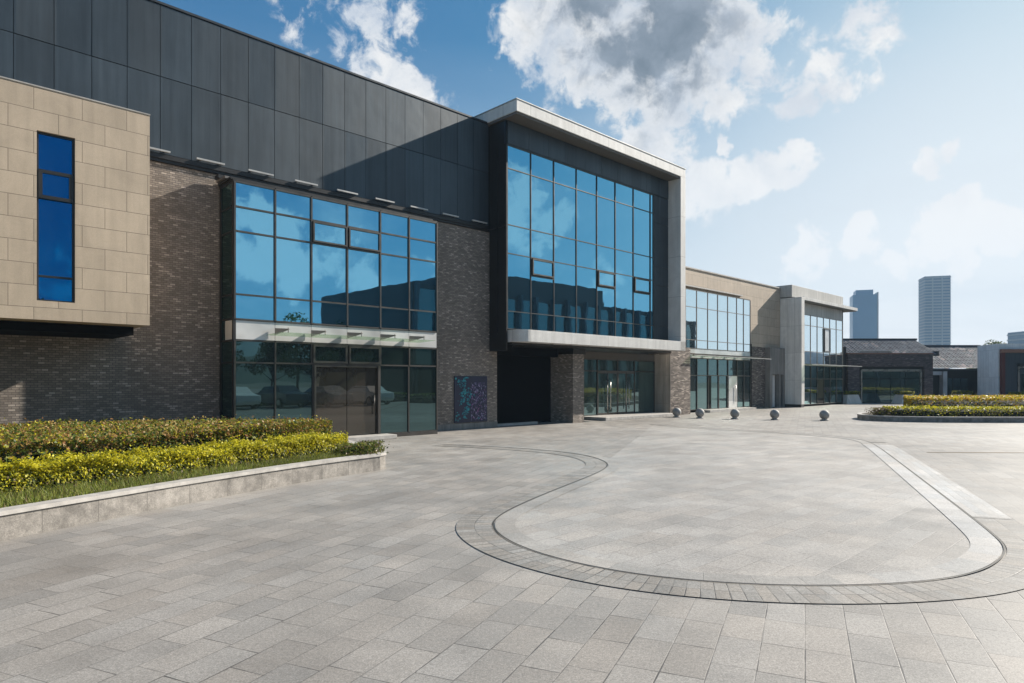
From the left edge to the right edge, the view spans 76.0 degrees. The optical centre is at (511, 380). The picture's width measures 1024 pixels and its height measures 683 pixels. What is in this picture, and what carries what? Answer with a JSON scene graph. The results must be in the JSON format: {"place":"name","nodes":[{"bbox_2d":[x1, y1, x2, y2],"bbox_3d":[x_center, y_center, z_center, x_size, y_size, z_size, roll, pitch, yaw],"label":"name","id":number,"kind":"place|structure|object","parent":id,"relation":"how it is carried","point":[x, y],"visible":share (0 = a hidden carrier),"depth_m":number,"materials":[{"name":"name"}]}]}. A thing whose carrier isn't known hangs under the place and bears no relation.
{"place":"outdoors","nodes":[
{"label":"outdoors","id":0,"kind":"place"},
{"bbox_2d":[0,449,369,507],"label":"grass","id":1,"kind":"structure","parent":0,"point":[22,498],"depth_m":9.22,"materials":[{"name":"green plant"}]},
{"bbox_2d":[0,403,1023,682],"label":"plaza paving","id":2,"kind":"structure","parent":0,"point":[388,573],"depth_m":5.30,"materials":[{"name":"stone"}]},
{"bbox_2d":[0,440,385,540],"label":"raised bed","id":3,"kind":"object","parent":2,"relation":"on","point":[16,521],"visible":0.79,"depth_m":9.27,"materials":[{"name":"stone"}]},
{"bbox_2d":[0,414,332,463],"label":"copper tipped hedge","id":4,"kind":"object","parent":3,"relation":"in","point":[35,439],"visible":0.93,"depth_m":11.54,"materials":[{"name":"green plant"}]},
{"bbox_2d":[0,429,348,495],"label":"golden hedge","id":5,"kind":"object","parent":3,"relation":"in","point":[64,468],"visible":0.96,"depth_m":9.93,"materials":[{"name":"yellow plant"}]},
{"bbox_2d":[322,440,389,456],"bbox_3d":[-3.025,1.361,13.392,1.022,0.279,1.681,0,0,33],"label":"shrub","id":6,"kind":"object","parent":3,"relation":"in","point":[368,446],"visible":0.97,"depth_m":13.13,"materials":[{"name":"green plant"}]},
{"bbox_2d":[0,0,689,440],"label":"exhibition hall","id":7,"kind":"structure","parent":2,"relation":"on","point":[200,216],"depth_m":19.29,"materials":[{"name":"grey brick"}]},
{"bbox_2d":[37,131,74,302],"bbox_3d":[-9.509,-3.370,13.629,0.660,3.460,0.225,0,0,-44],"label":"tall window","id":8,"kind":"structure","parent":7,"relation":"in","point":[55,153],"depth_m":13.60,"materials":[{"name":"blue glass"}]},
{"bbox_2d":[234,362,313,420],"bbox_3d":[-6.641,0.590,18.376,2.300,2.220,0.070,0,0,-44],"label":"ground window frame","id":9,"kind":"structure","parent":7,"relation":"in","point":[262,391],"depth_m":18.35,"materials":[{"name":"glass"}]},
{"bbox_2d":[234,180,437,332],"bbox_3d":[-4.995,-3.520,19.930,6.835,3.745,0.120,0,0,-44],"label":"bay window frame","id":10,"kind":"structure","parent":7,"relation":"in","point":[299,258],"depth_m":19.54,"materials":[{"name":"blue glass"}]},
{"bbox_2d":[234,339,437,366],"bbox_3d":[-4.995,-0.800,19.930,6.835,0.645,0.120,0,0,-44],"label":"lower window frame","id":11,"kind":"structure","parent":7,"relation":"in","point":[245,351],"depth_m":19.49,"materials":[{"name":"blue glass"}]},
{"bbox_2d":[314,365,379,435],"bbox_3d":[-5.001,0.590,19.941,2.230,2.120,0.140,0,0,-44],"label":"glass door","id":12,"kind":"structure","parent":7,"relation":"in","point":[348,396],"depth_m":19.99,"materials":[{"name":"brown glass"}]},
{"bbox_2d":[379,365,437,433],"bbox_3d":[-3.383,0.590,21.523,2.300,2.220,0.070,0,0,-44],"label":"ground window frame","id":13,"kind":"structure","parent":7,"relation":"in","point":[408,395],"depth_m":21.48,"materials":[{"name":"glass"}]},
{"bbox_2d":[507,144,653,338],"bbox_3d":[3.303,-5.435,28.005,9.692,6.962,0.121,0,0,-44],"label":"box window frame","id":14,"kind":"structure","parent":7,"relation":"in","point":[580,230],"depth_m":27.42,"materials":[{"name":"blue glass"}]},
{"bbox_2d":[598,372,607,414],"bbox_3d":[4.430,0.590,31.764,0.750,2.080,0.130,0,0,-44],"label":"entrance door","id":15,"kind":"structure","parent":7,"relation":"in","point":[602,376],"depth_m":31.78,"materials":[{"name":"clear glass"}]},
{"bbox_2d":[608,372,616,413],"bbox_3d":[4.991,0.590,32.305,0.750,2.080,0.130,0,0,-44],"label":"entrance door","id":16,"kind":"structure","parent":7,"relation":"in","point":[612,376],"depth_m":32.32,"materials":[{"name":"clear glass"}]},
{"bbox_2d":[618,372,626,412],"bbox_3d":[5.544,0.590,32.846,0.670,2.080,0.130,0,0,-44],"label":"entrance door","id":17,"kind":"structure","parent":7,"relation":"in","point":[622,381],"depth_m":32.90,"materials":[{"name":"clear glass"}]},
{"bbox_2d":[626,372,633,412],"bbox_3d":[6.048,0.590,33.332,0.670,2.080,0.130,0,0,-44],"label":"entrance door","id":18,"kind":"structure","parent":7,"relation":"in","point":[629,375],"depth_m":33.37,"materials":[{"name":"clear glass"}]},
{"bbox_2d":[672,408,680,416],"bbox_3d":[8.170,1.559,32.480,0.429,0.478,0.429,0,0,0],"label":"bollard","id":19,"kind":"object","parent":2,"relation":"on","point":[676,412],"visible":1,"depth_m":32.34,"materials":[{"name":"stone"}]},
{"bbox_2d":[695,408,704,417],"bbox_3d":[9.070,1.559,31.610,0.429,0.478,0.429,0,0,0],"label":"bollard","id":20,"kind":"object","parent":2,"relation":"on","point":[699,412],"visible":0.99,"depth_m":31.48,"materials":[{"name":"stone"}]},
{"bbox_2d":[647,266,784,412],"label":"stone annex","id":21,"kind":"object","parent":2,"relation":"on","point":[732,342],"visible":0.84,"depth_m":40.59,"materials":[{"name":"stone"}]},
{"bbox_2d":[685,288,750,351],"bbox_3d":[12.220,-3.535,39.237,8.815,3.365,0.061,0,0,-44],"label":"upper window frame","id":22,"kind":"structure","parent":21,"relation":"in","point":[713,321],"depth_m":39.29,"materials":[{"name":"glass"}]},
{"bbox_2d":[709,376,727,408],"bbox_3d":[12.392,0.675,39.376,2.340,1.950,0.080,0,0,-44],"label":"door","id":23,"kind":"structure","parent":21,"relation":"in","point":[713,380],"depth_m":39.00,"materials":[{"name":"clear glass"}]},
{"bbox_2d":[690,358,750,410],"bbox_3d":[12.226,0.175,39.233,8.830,3.000,0.080,0,0,-44],"label":"lower window frame","id":24,"kind":"structure","parent":21,"relation":"in","point":[701,369],"depth_m":39.54,"materials":[{"name":"glass"}]},
{"bbox_2d":[729,376,736,407],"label":"door","id":25,"kind":"structure","parent":21,"relation":"in","point":[732,379],"depth_m":40.55,"materials":[{"name":"glass"}]},
{"bbox_2d":[772,375,774,406],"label":"service door","id":26,"kind":"structure","parent":21,"relation":"in","point":[773,376],"depth_m":44.61,"materials":[{"name":"grey metal"}]},
{"bbox_2d":[730,409,739,418],"bbox_3d":[10.560,1.559,31.030,0.429,0.478,0.429,0,0,0],"label":"bollard","id":27,"kind":"object","parent":2,"relation":"on","point":[734,413],"visible":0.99,"depth_m":30.89,"materials":[{"name":"stone"}]},
{"bbox_2d":[661,424,885,442],"bbox_3d":[8.766,1.792,23.378,1.397,0.001,9.645,0,0,-31],"label":"sett band","id":28,"kind":"object","parent":2,"relation":"on","point":[869,440],"visible":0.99,"depth_m":22.36,"materials":[{"name":"grey stone"}]},
{"bbox_2d":[770,409,779,419],"bbox_3d":[12.190,1.559,30.390,0.429,0.478,0.429,0,0,0],"label":"bollard","id":29,"kind":"object","parent":2,"relation":"on","point":[774,414],"visible":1,"depth_m":30.25,"materials":[{"name":"stone"}]},
{"bbox_2d":[775,285,861,406],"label":"corner pavilion","id":30,"kind":"structure","parent":2,"relation":"on","point":[811,331],"depth_m":47.02,"materials":[{"name":"grey stone"}]},
{"bbox_2d":[804,365,842,404],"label":"lower window frame","id":31,"kind":"structure","parent":30,"relation":"in","point":[832,376],"depth_m":48.83,"materials":[{"name":"glass"}]},
{"bbox_2d":[805,314,842,364],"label":"upper window frame","id":32,"kind":"structure","parent":30,"relation":"in","point":[823,336],"depth_m":48.53,"materials":[{"name":"glass"}]},
{"bbox_2d":[819,410,829,420],"bbox_3d":[14.200,1.559,29.770,0.429,0.478,0.429,0,0,0],"label":"bollard","id":33,"kind":"object","parent":2,"relation":"on","point":[824,415],"visible":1,"depth_m":29.64,"materials":[{"name":"stone"}]},
{"bbox_2d":[843,391,861,403],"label":"tapered planter","id":34,"kind":"object","parent":2,"relation":"on","point":[850,397],"visible":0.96,"depth_m":50.92,"materials":[{"name":"grey concrete"}]},
{"bbox_2d":[843,338,938,402],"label":"brick shop","id":35,"kind":"structure","parent":2,"relation":"on","point":[886,370],"depth_m":53.80,"materials":[{"name":"grey brick"}]},
{"bbox_2d":[860,369,921,401],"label":"shop window","id":36,"kind":"structure","parent":35,"relation":"in","point":[874,383],"depth_m":53.80,"materials":[{"name":"glass"}]},
{"bbox_2d":[891,391,914,403],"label":"tapered planter","id":37,"kind":"object","parent":2,"relation":"on","point":[898,398],"visible":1,"depth_m":51.15,"materials":[{"name":"grey concrete"}]},
{"bbox_2d":[857,411,1023,422],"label":"island bed","id":38,"kind":"object","parent":2,"relation":"on","point":[866,416],"visible":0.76,"depth_m":28.47,"materials":[{"name":"stone"}]},
{"bbox_2d":[865,407,897,415],"bbox_3d":[16.986,1.401,30.035,1.555,0.417,1.453,0,0,0],"label":"shrub","id":39,"kind":"object","parent":38,"relation":"on","point":[880,411],"visible":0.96,"depth_m":29.87,"materials":[{"name":"green plant"}]},
{"bbox_2d":[882,404,1023,416],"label":"golden hedge","id":40,"kind":"object","parent":38,"relation":"in","point":[970,411],"visible":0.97,"depth_m":29.14,"materials":[{"name":"yellow plant"}]},
{"bbox_2d":[903,393,1023,409],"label":"orange hedge","id":41,"kind":"object","parent":38,"relation":"in","point":[995,400],"visible":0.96,"depth_m":31.57,"materials":[{"name":"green plant"}]},
{"bbox_2d":[877,445,1012,519],"bbox_3d":[8.377,1.792,13.471,0.475,0.001,10.718,0,0,23],"label":"pale outer sett band","id":42,"kind":"object","parent":2,"relation":"on","point":[971,504],"visible":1,"depth_m":11.02,"materials":[{"name":"grey stone"}]},
{"bbox_2d":[951,390,972,400],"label":"tapered planter","id":43,"kind":"object","parent":2,"relation":"on","point":[960,392],"visible":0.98,"depth_m":52.26,"materials":[{"name":"grey concrete"}]},
{"bbox_2d":[943,452,1023,452],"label":"stained slot drain","id":44,"kind":"object","parent":2,"relation":"on","point":[983,452],"visible":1,"depth_m":16.43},
{"bbox_2d":[984,339,1008,344],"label":"tree","id":45,"kind":"object","parent":2,"relation":"on","point":[993,342],"visible":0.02,"depth_m":84.03,"materials":[{"name":"green plant"}]},
{"bbox_2d":[1007,391,1023,400],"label":"tapered planter","id":46,"kind":"object","parent":2,"relation":"on","point":[1013,393],"visible":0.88,"depth_m":47.51,"materials":[{"name":"grey concrete"}]},
{"bbox_2d":[158,0,1023,368],"label":"sky","id":47,"kind":"structure","parent":0,"point":[841,148],"materials":[{"name":"blue"}]},
{"bbox_2d":[494,425,1003,585],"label":"plaza paving","id":48,"kind":"structure","parent":0,"point":[724,501],"depth_m":8.95,"materials":[{"name":"stone"}]},
{"bbox_2d":[443,443,843,584],"bbox_3d":[0.887,1.789,12.357,3.635,0.001,13.697,0,0,-10],"label":"stone band","id":49,"kind":"object","parent":48,"relation":"on","point":[505,526],"visible":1,"depth_m":6.68,"materials":[{"name":"grey stone"}]},
{"bbox_2d":[433,444,1023,603],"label":"sett band","id":50,"kind":"object","parent":48,"relation":"on","point":[476,530],"visible":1,"depth_m":5.94,"materials":[{"name":"grey stone"}]},
{"bbox_2d":[452,424,1005,584],"bbox_3d":[3.375,1.785,16.786,11.362,0.001,21.468,0,0,23],"label":"drain slot","id":51,"kind":"object","parent":48,"relation":"on","point":[1003,553],"visible":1,"depth_m":6.70,"materials":[{"name":"black metal"}]},
{"bbox_2d":[653,424,870,443],"bbox_3d":[8.428,1.789,23.136,1.501,0.001,9.858,0,0,-28],"label":"stone band","id":52,"kind":"object","parent":48,"relation":"on","point":[863,442],"visible":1,"depth_m":22.11,"materials":[{"name":"grey stone"}]},
{"bbox_2d":[829,558,990,583],"bbox_3d":[3.797,1.789,6.141,1.888,0.001,0.430,0,0,-20],"label":"stone band","id":53,"kind":"object","parent":48,"relation":"on","point":[957,566],"visible":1,"depth_m":6.05,"materials":[{"name":"grey stone"}]},
{"bbox_2d":[863,444,1001,562],"bbox_3d":[7.464,1.789,12.455,0.566,0.001,13.271,0,0,24],"label":"pale inner stone band","id":54,"kind":"object","parent":48,"relation":"on","point":[985,546],"visible":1,"depth_m":8.52,"materials":[{"name":"grey stone"}]},
{"bbox_2d":[850,290,878,337],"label":"tower","id":55,"kind":"structure","parent":0,"point":[864,320],"depth_m":443.12,"materials":[{"name":"blue glass"}]},
{"bbox_2d":[918,275,950,368],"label":"tower","id":56,"kind":"structure","parent":0,"point":[934,309],"depth_m":512.78,"materials":[{"name":"blue glass"}]},
{"bbox_2d":[924,345,980,400],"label":"tiled roof house","id":57,"kind":"structure","parent":0,"point":[946,382],"depth_m":57.00,"materials":[{"name":"grey ceramic"}]},
{"bbox_2d":[947,378,967,392],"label":"window","id":58,"kind":"structure","parent":57,"relation":"in","point":[953,384],"depth_m":56.83,"materials":[{"name":"black glass"}]},
{"bbox_2d":[977,344,1023,400],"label":"pale panel building","id":59,"kind":"structure","parent":0,"point":[1000,369],"depth_m":50.00,"materials":[{"name":"metal"}]},
{"bbox_2d":[1018,367,1023,391],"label":"window frame","id":60,"kind":"structure","parent":59,"relation":"in","point":[1022,375],"depth_m":49.72,"materials":[{"name":"metal"}]},
{"bbox_2d":[1007,331,1023,343],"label":"distant block","id":61,"kind":"structure","parent":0,"point":[1015,337],"depth_m":419.55,"materials":[{"name":"blue glass"}]}
]}

